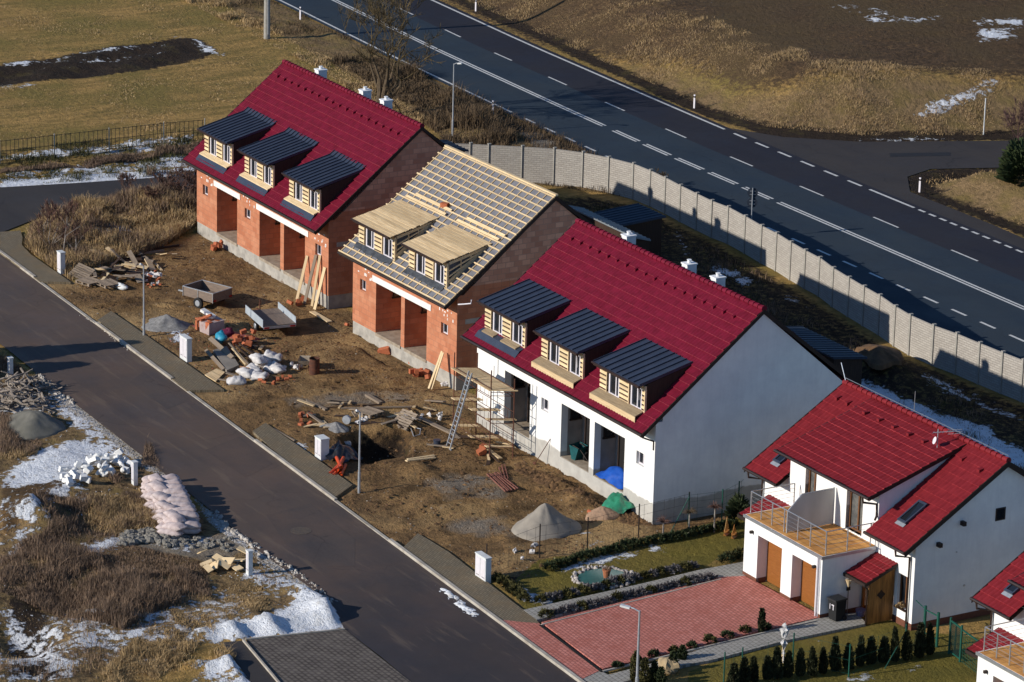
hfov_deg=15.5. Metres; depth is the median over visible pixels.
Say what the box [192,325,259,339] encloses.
rubble heap
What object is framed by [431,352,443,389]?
plank
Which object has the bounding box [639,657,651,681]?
conifer shrub
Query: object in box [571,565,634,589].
garden pond
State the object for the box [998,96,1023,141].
bare shrub
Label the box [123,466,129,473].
foam block
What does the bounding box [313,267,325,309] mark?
plank
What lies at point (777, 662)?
cypress
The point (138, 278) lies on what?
board
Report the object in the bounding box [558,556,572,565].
border shrub
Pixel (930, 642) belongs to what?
cypress
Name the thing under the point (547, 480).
earth clods
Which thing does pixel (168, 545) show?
rubble stone
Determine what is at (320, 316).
plank
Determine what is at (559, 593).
border shrub
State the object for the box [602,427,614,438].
recess window
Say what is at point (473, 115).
verge scrub
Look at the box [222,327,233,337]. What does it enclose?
cloth
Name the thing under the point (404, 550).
kerb
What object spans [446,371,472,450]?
ladder
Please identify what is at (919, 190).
delineator post
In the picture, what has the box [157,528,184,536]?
sand sack
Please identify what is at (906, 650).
cypress
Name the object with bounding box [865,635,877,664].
cypress
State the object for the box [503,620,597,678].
driveway apron
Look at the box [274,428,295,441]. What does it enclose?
plank
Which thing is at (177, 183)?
bare shrub
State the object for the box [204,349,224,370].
plank
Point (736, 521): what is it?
border shrub
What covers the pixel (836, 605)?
wheelie bin
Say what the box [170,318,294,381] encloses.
brick crumbs
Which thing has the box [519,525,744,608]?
lawn grass
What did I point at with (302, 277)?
plank
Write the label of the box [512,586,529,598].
border shrub
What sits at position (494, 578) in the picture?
border shrub
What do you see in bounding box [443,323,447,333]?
window
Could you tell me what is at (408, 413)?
pallet
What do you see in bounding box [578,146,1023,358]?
lay by
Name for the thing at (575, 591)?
border shrub
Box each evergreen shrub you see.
[724,492,749,520]
[994,137,1023,184]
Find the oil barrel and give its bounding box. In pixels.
[309,356,319,374]
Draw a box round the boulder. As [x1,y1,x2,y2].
[658,657,679,674]
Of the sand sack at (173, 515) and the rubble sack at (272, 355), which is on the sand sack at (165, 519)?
the sand sack at (173, 515)
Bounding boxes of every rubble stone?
[120,540,128,546]
[129,539,138,545]
[136,537,145,543]
[144,535,153,542]
[150,534,163,538]
[163,543,171,548]
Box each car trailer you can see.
[178,280,232,307]
[245,299,295,329]
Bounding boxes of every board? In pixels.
[101,273,115,279]
[103,265,123,271]
[109,257,121,267]
[113,274,134,277]
[115,269,141,272]
[119,257,144,261]
[123,262,148,268]
[123,270,148,277]
[126,250,138,263]
[133,274,142,282]
[144,258,155,269]
[213,346,238,371]
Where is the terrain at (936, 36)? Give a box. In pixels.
[0,0,1023,681]
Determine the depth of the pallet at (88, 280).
178.90 m
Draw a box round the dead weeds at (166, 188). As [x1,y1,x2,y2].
[146,163,196,207]
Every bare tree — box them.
[337,0,444,103]
[381,81,402,113]
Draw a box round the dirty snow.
[38,315,336,602]
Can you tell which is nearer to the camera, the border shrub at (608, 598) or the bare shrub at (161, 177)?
the border shrub at (608, 598)
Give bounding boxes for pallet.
[69,263,94,278]
[75,276,98,286]
[95,278,118,288]
[354,406,383,418]
[395,409,418,430]
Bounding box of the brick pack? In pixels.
[195,308,224,334]
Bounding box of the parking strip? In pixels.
[222,641,275,681]
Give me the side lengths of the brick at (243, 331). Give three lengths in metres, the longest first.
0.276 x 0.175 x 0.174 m
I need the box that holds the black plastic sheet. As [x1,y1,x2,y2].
[326,440,362,462]
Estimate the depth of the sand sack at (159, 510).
148.11 m
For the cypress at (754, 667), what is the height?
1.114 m
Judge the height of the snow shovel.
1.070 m
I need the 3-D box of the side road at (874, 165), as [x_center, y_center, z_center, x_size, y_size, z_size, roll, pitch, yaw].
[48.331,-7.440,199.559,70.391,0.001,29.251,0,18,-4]
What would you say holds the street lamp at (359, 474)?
on the terrain at (936, 36)
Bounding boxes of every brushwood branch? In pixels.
[0,392,29,395]
[5,369,32,381]
[9,395,34,399]
[10,391,28,404]
[14,396,40,402]
[20,382,36,388]
[23,407,55,410]
[26,373,41,388]
[29,402,47,406]
[32,384,55,390]
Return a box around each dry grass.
[0,369,280,681]
[0,434,40,460]
[21,183,196,280]
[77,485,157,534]
[91,611,240,681]
[184,0,429,123]
[198,582,272,619]
[222,0,624,195]
[468,0,1023,135]
[927,169,1023,223]
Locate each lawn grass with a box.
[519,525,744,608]
[675,636,947,681]
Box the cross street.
[0,175,196,231]
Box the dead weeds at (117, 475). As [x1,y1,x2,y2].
[108,434,162,503]
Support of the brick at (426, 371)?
on the brick
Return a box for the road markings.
[279,0,1023,341]
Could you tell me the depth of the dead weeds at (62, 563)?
141.83 m
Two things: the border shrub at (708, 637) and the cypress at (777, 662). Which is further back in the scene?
the border shrub at (708, 637)
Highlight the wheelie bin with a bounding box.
[827,594,847,620]
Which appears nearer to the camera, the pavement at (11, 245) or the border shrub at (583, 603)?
the border shrub at (583, 603)
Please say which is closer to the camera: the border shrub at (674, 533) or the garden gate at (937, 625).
the garden gate at (937, 625)
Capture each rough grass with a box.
[0,130,203,182]
[103,219,197,243]
[560,196,1022,449]
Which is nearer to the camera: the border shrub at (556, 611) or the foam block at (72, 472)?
the border shrub at (556, 611)
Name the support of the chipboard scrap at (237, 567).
on the terrain at (936, 36)
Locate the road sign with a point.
(752, 193)
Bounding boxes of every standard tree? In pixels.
[657,514,671,533]
[682,507,697,533]
[707,501,723,531]
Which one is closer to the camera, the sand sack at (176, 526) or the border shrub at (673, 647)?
the border shrub at (673, 647)
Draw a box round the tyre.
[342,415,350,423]
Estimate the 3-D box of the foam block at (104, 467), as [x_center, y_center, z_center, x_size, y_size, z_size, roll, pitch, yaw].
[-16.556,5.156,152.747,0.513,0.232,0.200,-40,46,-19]
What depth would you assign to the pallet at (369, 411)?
160.97 m
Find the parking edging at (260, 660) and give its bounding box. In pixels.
[242,628,344,681]
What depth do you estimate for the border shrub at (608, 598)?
141.02 m
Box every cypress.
[725,662,740,681]
[739,656,752,681]
[750,656,759,681]
[757,607,766,632]
[761,654,774,679]
[771,645,783,678]
[783,650,794,677]
[794,648,806,676]
[806,646,818,676]
[817,646,828,673]
[828,635,842,671]
[842,643,854,669]
[855,634,866,666]
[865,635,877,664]
[877,635,890,662]
[890,626,900,661]
[900,630,913,660]
[912,621,926,658]
[925,621,935,654]
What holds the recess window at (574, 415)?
in the row house at (656, 378)
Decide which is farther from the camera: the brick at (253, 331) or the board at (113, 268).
the board at (113, 268)
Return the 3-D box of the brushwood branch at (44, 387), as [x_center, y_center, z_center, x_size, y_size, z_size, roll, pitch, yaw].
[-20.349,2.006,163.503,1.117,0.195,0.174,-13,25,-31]
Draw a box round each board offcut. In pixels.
[297,399,314,405]
[325,397,346,401]
[381,418,398,424]
[386,410,411,417]
[424,400,445,401]
[427,444,446,446]
[446,429,460,438]
[458,435,474,438]
[487,450,499,462]
[490,449,501,458]
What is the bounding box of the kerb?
[0,250,584,681]
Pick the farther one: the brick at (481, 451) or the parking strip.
the brick at (481, 451)
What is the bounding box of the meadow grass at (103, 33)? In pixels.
[0,0,310,162]
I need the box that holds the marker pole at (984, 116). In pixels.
[983,98,985,134]
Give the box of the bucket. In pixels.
[433,438,440,446]
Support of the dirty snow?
on the terrain at (936, 36)
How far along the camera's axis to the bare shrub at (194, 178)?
193.84 m
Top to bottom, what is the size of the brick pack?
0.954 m
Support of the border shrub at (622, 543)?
on the terrain at (936, 36)
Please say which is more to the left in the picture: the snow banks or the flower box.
the snow banks
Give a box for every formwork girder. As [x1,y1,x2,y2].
[486,473,507,491]
[491,473,511,490]
[494,472,518,489]
[501,464,507,478]
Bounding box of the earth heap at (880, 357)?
[855,344,903,369]
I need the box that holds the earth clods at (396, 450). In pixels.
[62,233,725,582]
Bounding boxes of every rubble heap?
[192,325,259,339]
[585,506,619,520]
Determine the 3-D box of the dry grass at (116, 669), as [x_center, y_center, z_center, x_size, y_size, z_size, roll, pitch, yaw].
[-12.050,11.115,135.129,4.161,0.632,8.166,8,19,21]
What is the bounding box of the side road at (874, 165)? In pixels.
[731,128,1023,248]
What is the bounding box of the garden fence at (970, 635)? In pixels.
[962,629,977,671]
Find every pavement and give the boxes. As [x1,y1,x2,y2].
[0,230,70,283]
[98,311,223,392]
[253,423,351,497]
[404,534,538,622]
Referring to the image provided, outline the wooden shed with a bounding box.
[594,203,665,255]
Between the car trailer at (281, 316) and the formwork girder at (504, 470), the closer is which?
the formwork girder at (504, 470)
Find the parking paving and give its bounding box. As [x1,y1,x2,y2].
[247,630,410,681]
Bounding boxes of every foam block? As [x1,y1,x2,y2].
[58,465,69,471]
[65,477,73,485]
[68,469,78,477]
[75,461,81,467]
[79,474,87,480]
[83,473,90,482]
[84,465,93,474]
[85,455,94,464]
[88,457,99,462]
[94,453,102,456]
[98,469,106,476]
[100,464,108,471]
[101,457,109,463]
[106,467,115,475]
[112,458,124,467]
[114,448,123,454]
[122,456,129,462]
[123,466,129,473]
[126,460,130,467]
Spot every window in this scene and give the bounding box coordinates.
[362,280,365,290]
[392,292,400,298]
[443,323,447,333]
[513,376,524,388]
[544,399,548,410]
[569,408,581,420]
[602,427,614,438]
[639,452,643,464]
[899,574,907,607]
[995,507,1005,520]
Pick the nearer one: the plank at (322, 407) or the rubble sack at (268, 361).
the plank at (322, 407)
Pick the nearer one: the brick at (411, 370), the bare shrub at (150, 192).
the brick at (411, 370)
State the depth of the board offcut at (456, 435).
158.81 m
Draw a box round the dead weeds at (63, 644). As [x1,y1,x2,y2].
[0,353,279,681]
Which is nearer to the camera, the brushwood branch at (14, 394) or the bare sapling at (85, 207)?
the brushwood branch at (14, 394)
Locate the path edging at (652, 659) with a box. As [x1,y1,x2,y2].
[541,578,815,671]
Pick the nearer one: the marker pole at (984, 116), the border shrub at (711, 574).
the border shrub at (711, 574)
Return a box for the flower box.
[895,602,904,607]
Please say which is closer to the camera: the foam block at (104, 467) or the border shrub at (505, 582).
the border shrub at (505, 582)
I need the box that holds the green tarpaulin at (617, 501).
[602,492,634,513]
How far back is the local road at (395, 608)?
151.08 m
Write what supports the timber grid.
on the terrain at (936, 36)
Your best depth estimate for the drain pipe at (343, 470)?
154.40 m
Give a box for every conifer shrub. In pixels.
[629,650,640,681]
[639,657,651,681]
[648,660,657,681]
[655,666,667,681]
[669,650,679,670]
[677,644,688,659]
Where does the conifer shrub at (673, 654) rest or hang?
on the terrain at (936, 36)
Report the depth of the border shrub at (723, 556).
145.44 m
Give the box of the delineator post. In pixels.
[918,177,920,191]
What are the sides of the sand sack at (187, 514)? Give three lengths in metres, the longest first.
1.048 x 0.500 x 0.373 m
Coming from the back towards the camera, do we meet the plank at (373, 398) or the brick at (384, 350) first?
the brick at (384, 350)
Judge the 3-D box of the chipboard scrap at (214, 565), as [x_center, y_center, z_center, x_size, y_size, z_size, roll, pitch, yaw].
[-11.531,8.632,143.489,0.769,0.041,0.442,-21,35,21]
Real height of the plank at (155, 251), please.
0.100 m
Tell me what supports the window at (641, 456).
in the row house at (656, 378)
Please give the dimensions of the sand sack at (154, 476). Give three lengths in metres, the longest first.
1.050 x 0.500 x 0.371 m
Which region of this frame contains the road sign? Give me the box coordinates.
[747,187,757,218]
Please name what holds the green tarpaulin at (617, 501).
on the rubble heap at (600, 511)
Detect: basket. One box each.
[845,574,851,586]
[856,607,865,616]
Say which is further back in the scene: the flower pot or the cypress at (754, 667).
the flower pot
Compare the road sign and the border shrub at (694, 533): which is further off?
the road sign
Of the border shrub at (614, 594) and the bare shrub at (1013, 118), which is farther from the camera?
the bare shrub at (1013, 118)
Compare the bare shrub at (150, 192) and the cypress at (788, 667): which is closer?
the cypress at (788, 667)
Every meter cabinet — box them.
[7,356,13,374]
[56,250,65,274]
[131,460,137,485]
[179,333,191,361]
[245,548,253,575]
[314,434,329,460]
[475,551,491,582]
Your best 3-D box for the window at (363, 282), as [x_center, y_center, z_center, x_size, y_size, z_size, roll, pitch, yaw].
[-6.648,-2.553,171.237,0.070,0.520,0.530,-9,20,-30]
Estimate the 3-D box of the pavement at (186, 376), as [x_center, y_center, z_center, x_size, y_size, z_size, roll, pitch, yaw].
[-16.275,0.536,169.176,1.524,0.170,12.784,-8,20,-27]
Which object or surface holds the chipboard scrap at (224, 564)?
on the terrain at (936, 36)
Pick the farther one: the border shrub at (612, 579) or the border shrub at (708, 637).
the border shrub at (612, 579)
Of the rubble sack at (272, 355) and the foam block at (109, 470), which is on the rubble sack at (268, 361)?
the rubble sack at (272, 355)
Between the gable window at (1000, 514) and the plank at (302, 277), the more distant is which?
the plank at (302, 277)
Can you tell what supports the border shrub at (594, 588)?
on the terrain at (936, 36)
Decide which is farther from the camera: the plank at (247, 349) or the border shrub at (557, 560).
the plank at (247, 349)
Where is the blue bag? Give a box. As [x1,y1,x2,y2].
[215,330,227,343]
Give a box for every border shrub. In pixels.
[491,570,505,581]
[496,575,509,584]
[502,579,513,587]
[505,579,519,591]
[507,582,522,593]
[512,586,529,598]
[516,591,531,601]
[533,594,547,602]
[537,607,554,617]
[542,559,558,570]
[544,591,557,600]
[550,558,566,568]
[550,607,559,614]
[553,590,562,599]
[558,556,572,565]
[558,585,572,597]
[558,604,571,613]
[567,602,579,612]
[568,555,576,563]
[568,586,580,596]
[572,550,586,562]
[576,582,590,594]
[576,599,589,610]
[579,548,592,559]
[583,583,597,592]
[585,548,599,557]
[585,598,598,607]
[592,582,605,590]
[592,596,605,605]
[593,546,607,555]
[600,545,612,553]
[600,579,611,588]
[602,595,615,603]
[605,574,619,585]
[608,543,620,551]
[610,589,623,601]
[610,660,624,667]
[614,539,627,549]
[615,574,625,583]
[617,590,630,599]
[619,537,635,549]
[622,572,635,582]
[627,537,643,546]
[629,588,638,596]
[630,572,642,580]
[635,586,649,595]
[637,538,650,544]
[639,570,649,578]
[643,584,657,593]
[644,535,658,543]
[647,568,659,576]
[647,647,660,657]
[652,532,666,542]
[654,565,665,575]
[654,583,666,591]
[660,532,672,540]
[662,580,672,588]
[663,565,674,574]
[668,644,678,651]
[670,529,681,539]
[671,563,683,572]
[671,579,681,586]
[677,529,689,538]
[677,560,692,570]
[679,575,691,585]
[684,527,697,537]
[685,639,697,648]
[687,560,699,568]
[687,574,699,583]
[690,525,704,534]
[695,573,709,581]
[697,524,710,532]
[701,633,718,643]
[704,571,717,579]
[705,523,717,531]
[713,521,724,530]
[716,551,735,563]
[720,629,734,638]
[721,550,737,560]
[722,519,731,527]
[728,519,739,526]
[732,550,740,558]
[734,545,743,557]
[738,624,751,632]
[766,621,772,630]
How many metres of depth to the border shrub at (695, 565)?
144.73 m
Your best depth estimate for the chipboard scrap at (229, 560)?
143.67 m
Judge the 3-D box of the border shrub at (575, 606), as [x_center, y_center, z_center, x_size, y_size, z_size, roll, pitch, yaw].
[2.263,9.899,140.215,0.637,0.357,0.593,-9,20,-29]
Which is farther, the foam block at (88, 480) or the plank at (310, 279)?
the plank at (310, 279)
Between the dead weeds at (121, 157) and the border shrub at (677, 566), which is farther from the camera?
the dead weeds at (121, 157)
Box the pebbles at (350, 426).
[85,244,635,580]
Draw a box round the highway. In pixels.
[275,0,1023,344]
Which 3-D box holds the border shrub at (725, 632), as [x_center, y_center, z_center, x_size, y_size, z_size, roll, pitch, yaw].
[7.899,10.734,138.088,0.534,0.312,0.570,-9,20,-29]
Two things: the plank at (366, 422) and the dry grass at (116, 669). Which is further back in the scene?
the plank at (366, 422)
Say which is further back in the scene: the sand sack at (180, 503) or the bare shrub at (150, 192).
the bare shrub at (150, 192)
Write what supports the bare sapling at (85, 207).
on the terrain at (936, 36)
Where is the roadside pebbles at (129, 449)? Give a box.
[32,370,323,596]
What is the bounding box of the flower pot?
[602,565,610,577]
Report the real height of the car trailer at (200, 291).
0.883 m
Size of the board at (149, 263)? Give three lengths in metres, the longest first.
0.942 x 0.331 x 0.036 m
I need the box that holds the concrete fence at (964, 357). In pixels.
[451,141,1023,402]
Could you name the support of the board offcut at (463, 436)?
on the terrain at (936, 36)
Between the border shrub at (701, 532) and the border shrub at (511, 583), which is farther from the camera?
the border shrub at (701, 532)
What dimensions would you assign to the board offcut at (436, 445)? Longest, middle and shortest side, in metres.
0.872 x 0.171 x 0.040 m
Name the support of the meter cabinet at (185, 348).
on the terrain at (936, 36)
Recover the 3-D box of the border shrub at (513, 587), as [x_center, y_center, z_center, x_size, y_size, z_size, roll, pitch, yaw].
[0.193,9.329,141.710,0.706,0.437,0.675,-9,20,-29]
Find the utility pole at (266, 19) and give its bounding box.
[264,0,269,38]
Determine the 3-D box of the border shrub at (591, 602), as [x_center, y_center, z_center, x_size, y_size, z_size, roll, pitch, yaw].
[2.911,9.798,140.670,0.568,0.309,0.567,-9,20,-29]
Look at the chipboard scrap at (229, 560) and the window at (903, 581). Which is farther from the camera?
the chipboard scrap at (229, 560)
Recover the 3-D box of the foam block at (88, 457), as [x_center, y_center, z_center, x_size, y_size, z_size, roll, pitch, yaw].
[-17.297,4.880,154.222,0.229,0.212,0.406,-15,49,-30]
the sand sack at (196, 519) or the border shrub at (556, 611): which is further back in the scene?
the sand sack at (196, 519)
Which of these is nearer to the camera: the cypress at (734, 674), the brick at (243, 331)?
the cypress at (734, 674)
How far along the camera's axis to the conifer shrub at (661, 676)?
133.41 m
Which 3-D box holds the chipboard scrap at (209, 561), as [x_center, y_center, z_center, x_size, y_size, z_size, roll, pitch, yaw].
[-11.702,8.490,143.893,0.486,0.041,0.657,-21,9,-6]
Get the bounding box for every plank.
[144,249,163,253]
[152,244,178,249]
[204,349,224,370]
[208,336,234,358]
[228,343,248,363]
[231,348,246,364]
[235,344,251,360]
[238,342,253,353]
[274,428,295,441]
[296,255,308,298]
[303,255,317,303]
[307,400,327,410]
[307,412,322,422]
[309,311,331,321]
[311,255,321,305]
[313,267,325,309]
[321,404,381,408]
[341,406,416,408]
[355,420,395,424]
[365,393,382,403]
[405,457,435,461]
[407,455,434,459]
[418,415,457,434]
[428,351,442,388]
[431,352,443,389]
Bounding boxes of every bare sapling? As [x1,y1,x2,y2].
[33,206,78,247]
[37,196,56,236]
[50,197,79,228]
[55,219,91,251]
[62,205,96,249]
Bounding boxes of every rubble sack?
[226,375,245,384]
[235,367,252,378]
[246,363,262,371]
[249,353,267,364]
[249,371,269,380]
[255,358,271,368]
[262,360,280,373]
[263,349,282,361]
[269,364,286,373]
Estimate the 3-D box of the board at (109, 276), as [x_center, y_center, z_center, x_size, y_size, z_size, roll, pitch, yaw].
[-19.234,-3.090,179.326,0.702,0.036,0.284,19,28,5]
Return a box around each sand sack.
[142,475,149,483]
[143,500,153,508]
[144,486,152,491]
[144,490,155,499]
[148,473,164,481]
[148,479,167,490]
[151,491,169,500]
[155,508,165,512]
[155,521,163,529]
[156,500,178,510]
[156,512,166,519]
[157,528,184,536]
[160,473,179,479]
[161,522,186,531]
[162,478,182,483]
[162,487,187,493]
[162,517,172,522]
[163,509,185,521]
[165,483,185,488]
[166,496,191,502]
[168,492,190,497]
[171,501,195,506]
[172,505,196,511]
[177,510,198,518]
[181,528,200,533]
[182,520,200,528]
[186,517,199,521]
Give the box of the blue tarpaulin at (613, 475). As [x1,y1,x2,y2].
[596,466,623,488]
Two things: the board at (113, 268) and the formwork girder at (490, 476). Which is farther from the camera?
the board at (113, 268)
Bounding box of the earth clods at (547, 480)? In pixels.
[513,462,655,525]
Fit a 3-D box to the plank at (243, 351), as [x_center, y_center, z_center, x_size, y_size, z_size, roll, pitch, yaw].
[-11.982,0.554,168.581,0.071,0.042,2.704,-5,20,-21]
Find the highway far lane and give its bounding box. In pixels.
[385,0,1023,280]
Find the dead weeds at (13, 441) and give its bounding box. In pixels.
[0,409,42,455]
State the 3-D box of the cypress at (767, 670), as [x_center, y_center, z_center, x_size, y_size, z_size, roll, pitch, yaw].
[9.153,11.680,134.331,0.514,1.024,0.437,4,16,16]
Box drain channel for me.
[539,625,601,671]
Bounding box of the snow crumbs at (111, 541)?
[3,419,281,679]
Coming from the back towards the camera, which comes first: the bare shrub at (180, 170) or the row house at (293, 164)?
the bare shrub at (180, 170)
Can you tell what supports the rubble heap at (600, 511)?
on the terrain at (936, 36)
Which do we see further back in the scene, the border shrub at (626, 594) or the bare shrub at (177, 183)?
the bare shrub at (177, 183)
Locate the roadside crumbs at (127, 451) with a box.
[39,378,322,595]
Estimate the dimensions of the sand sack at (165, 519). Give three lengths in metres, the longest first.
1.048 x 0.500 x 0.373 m
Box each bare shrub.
[116,172,136,190]
[139,184,165,200]
[150,172,177,185]
[164,178,193,194]
[173,162,196,190]
[181,173,196,194]
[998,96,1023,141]
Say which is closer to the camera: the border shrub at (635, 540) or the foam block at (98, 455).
the border shrub at (635, 540)
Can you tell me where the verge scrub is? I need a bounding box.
[333,50,521,145]
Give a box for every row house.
[181,59,445,308]
[337,145,596,390]
[458,218,862,524]
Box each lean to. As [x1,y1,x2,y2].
[440,140,468,151]
[569,205,650,250]
[786,326,866,384]
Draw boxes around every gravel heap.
[141,314,190,331]
[319,422,348,432]
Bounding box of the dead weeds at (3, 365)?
[0,351,40,386]
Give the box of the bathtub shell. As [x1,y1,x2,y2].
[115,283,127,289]
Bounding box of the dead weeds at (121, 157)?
[0,139,198,173]
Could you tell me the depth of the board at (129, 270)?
180.62 m
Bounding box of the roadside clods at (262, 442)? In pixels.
[202,399,407,545]
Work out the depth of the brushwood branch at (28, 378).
163.28 m
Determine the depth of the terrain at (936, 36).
182.46 m
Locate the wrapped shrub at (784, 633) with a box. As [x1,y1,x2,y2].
[780,622,788,661]
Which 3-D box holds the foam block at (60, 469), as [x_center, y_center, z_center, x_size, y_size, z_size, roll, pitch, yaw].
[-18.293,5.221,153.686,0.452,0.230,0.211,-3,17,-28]
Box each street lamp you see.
[140,263,144,334]
[355,409,360,493]
[452,62,462,135]
[620,604,640,681]
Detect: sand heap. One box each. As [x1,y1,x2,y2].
[6,410,65,440]
[511,503,581,541]
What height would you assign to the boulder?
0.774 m
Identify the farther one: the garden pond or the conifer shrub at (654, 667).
the garden pond
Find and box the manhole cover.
[290,527,311,533]
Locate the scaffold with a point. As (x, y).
(485, 380)
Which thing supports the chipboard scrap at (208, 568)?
on the terrain at (936, 36)
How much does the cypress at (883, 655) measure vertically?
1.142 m
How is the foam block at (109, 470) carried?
on the terrain at (936, 36)
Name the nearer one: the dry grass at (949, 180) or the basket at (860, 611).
the basket at (860, 611)
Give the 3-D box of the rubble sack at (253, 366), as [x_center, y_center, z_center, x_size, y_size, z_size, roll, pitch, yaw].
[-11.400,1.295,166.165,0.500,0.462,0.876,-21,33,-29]
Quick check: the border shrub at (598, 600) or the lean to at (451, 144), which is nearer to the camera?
the border shrub at (598, 600)
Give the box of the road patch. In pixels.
[890,152,949,156]
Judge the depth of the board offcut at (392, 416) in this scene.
161.38 m
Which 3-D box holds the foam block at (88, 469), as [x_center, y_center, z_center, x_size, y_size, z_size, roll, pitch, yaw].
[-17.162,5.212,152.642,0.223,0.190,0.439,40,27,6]
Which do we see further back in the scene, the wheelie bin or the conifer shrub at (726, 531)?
the conifer shrub at (726, 531)
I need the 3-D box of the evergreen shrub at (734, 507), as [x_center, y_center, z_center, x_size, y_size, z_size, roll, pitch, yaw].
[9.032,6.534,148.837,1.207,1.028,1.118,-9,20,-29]
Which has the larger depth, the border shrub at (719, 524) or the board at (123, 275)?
the board at (123, 275)
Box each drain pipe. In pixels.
[335,456,343,469]
[335,456,344,471]
[339,463,346,476]
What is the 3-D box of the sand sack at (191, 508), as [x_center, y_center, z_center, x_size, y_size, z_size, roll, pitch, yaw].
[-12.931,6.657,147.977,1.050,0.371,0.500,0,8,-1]
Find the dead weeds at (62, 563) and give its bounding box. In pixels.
[0,515,211,629]
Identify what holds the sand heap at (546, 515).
on the terrain at (936, 36)
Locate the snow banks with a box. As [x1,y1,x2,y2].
[439,588,478,616]
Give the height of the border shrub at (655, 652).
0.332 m
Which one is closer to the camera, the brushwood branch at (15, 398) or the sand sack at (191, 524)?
the sand sack at (191, 524)
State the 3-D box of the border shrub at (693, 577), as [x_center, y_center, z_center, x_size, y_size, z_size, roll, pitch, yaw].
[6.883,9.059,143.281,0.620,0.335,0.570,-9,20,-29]
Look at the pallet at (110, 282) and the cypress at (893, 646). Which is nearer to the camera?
the cypress at (893, 646)
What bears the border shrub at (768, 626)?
on the driveway
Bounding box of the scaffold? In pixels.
[450,352,517,458]
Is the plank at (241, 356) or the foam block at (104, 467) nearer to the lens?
the foam block at (104, 467)
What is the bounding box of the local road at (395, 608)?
[0,254,576,681]
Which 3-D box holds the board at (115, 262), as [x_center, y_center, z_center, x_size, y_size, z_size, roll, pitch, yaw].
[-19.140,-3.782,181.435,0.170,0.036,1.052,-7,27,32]
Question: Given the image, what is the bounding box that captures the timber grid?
[205,369,224,381]
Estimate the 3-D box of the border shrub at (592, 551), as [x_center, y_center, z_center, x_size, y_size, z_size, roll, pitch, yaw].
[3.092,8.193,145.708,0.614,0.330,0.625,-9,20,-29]
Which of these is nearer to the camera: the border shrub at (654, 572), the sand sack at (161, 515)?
the border shrub at (654, 572)
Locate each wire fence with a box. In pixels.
[0,118,204,163]
[486,492,689,573]
[672,479,743,529]
[723,624,956,681]
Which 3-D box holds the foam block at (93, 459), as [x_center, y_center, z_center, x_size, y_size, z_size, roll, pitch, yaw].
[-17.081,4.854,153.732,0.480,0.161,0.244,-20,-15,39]
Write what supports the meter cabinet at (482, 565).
on the terrain at (936, 36)
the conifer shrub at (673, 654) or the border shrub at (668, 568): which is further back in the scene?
the border shrub at (668, 568)
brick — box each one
[210,245,216,250]
[232,334,239,339]
[234,338,241,341]
[240,328,246,334]
[245,340,251,346]
[250,328,256,333]
[377,346,390,354]
[409,368,415,373]
[419,369,423,375]
[423,368,429,374]
[440,202,448,207]
[476,446,486,455]
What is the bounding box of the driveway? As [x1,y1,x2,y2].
[542,576,818,669]
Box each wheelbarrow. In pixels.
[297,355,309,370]
[569,441,588,460]
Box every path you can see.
[524,562,744,621]
[583,613,865,681]
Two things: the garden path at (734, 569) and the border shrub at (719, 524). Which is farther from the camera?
the border shrub at (719, 524)
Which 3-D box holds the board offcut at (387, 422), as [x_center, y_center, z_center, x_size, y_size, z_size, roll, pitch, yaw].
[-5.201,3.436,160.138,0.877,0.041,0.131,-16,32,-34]
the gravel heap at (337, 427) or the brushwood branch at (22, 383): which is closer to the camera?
the gravel heap at (337, 427)
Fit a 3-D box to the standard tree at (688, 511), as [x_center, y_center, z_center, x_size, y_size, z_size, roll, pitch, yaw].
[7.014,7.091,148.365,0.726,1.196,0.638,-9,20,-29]
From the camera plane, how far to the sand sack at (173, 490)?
149.74 m
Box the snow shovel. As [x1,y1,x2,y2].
[846,587,849,611]
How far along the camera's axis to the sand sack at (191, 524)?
146.91 m
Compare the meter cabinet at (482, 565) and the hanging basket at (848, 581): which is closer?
the hanging basket at (848, 581)
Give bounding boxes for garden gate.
[916,600,939,646]
[948,617,962,661]
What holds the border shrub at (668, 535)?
on the terrain at (936, 36)
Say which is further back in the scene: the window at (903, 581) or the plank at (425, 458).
the plank at (425, 458)
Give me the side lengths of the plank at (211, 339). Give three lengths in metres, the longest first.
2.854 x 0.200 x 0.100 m
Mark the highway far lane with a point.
(863, 199)
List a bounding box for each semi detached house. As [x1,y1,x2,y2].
[737,363,1023,630]
[965,551,1023,681]
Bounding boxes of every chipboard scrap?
[199,559,212,566]
[203,564,213,572]
[209,560,218,569]
[212,553,222,559]
[215,558,230,569]
[222,557,234,564]
[231,564,243,570]
[233,559,245,561]
[236,546,245,553]

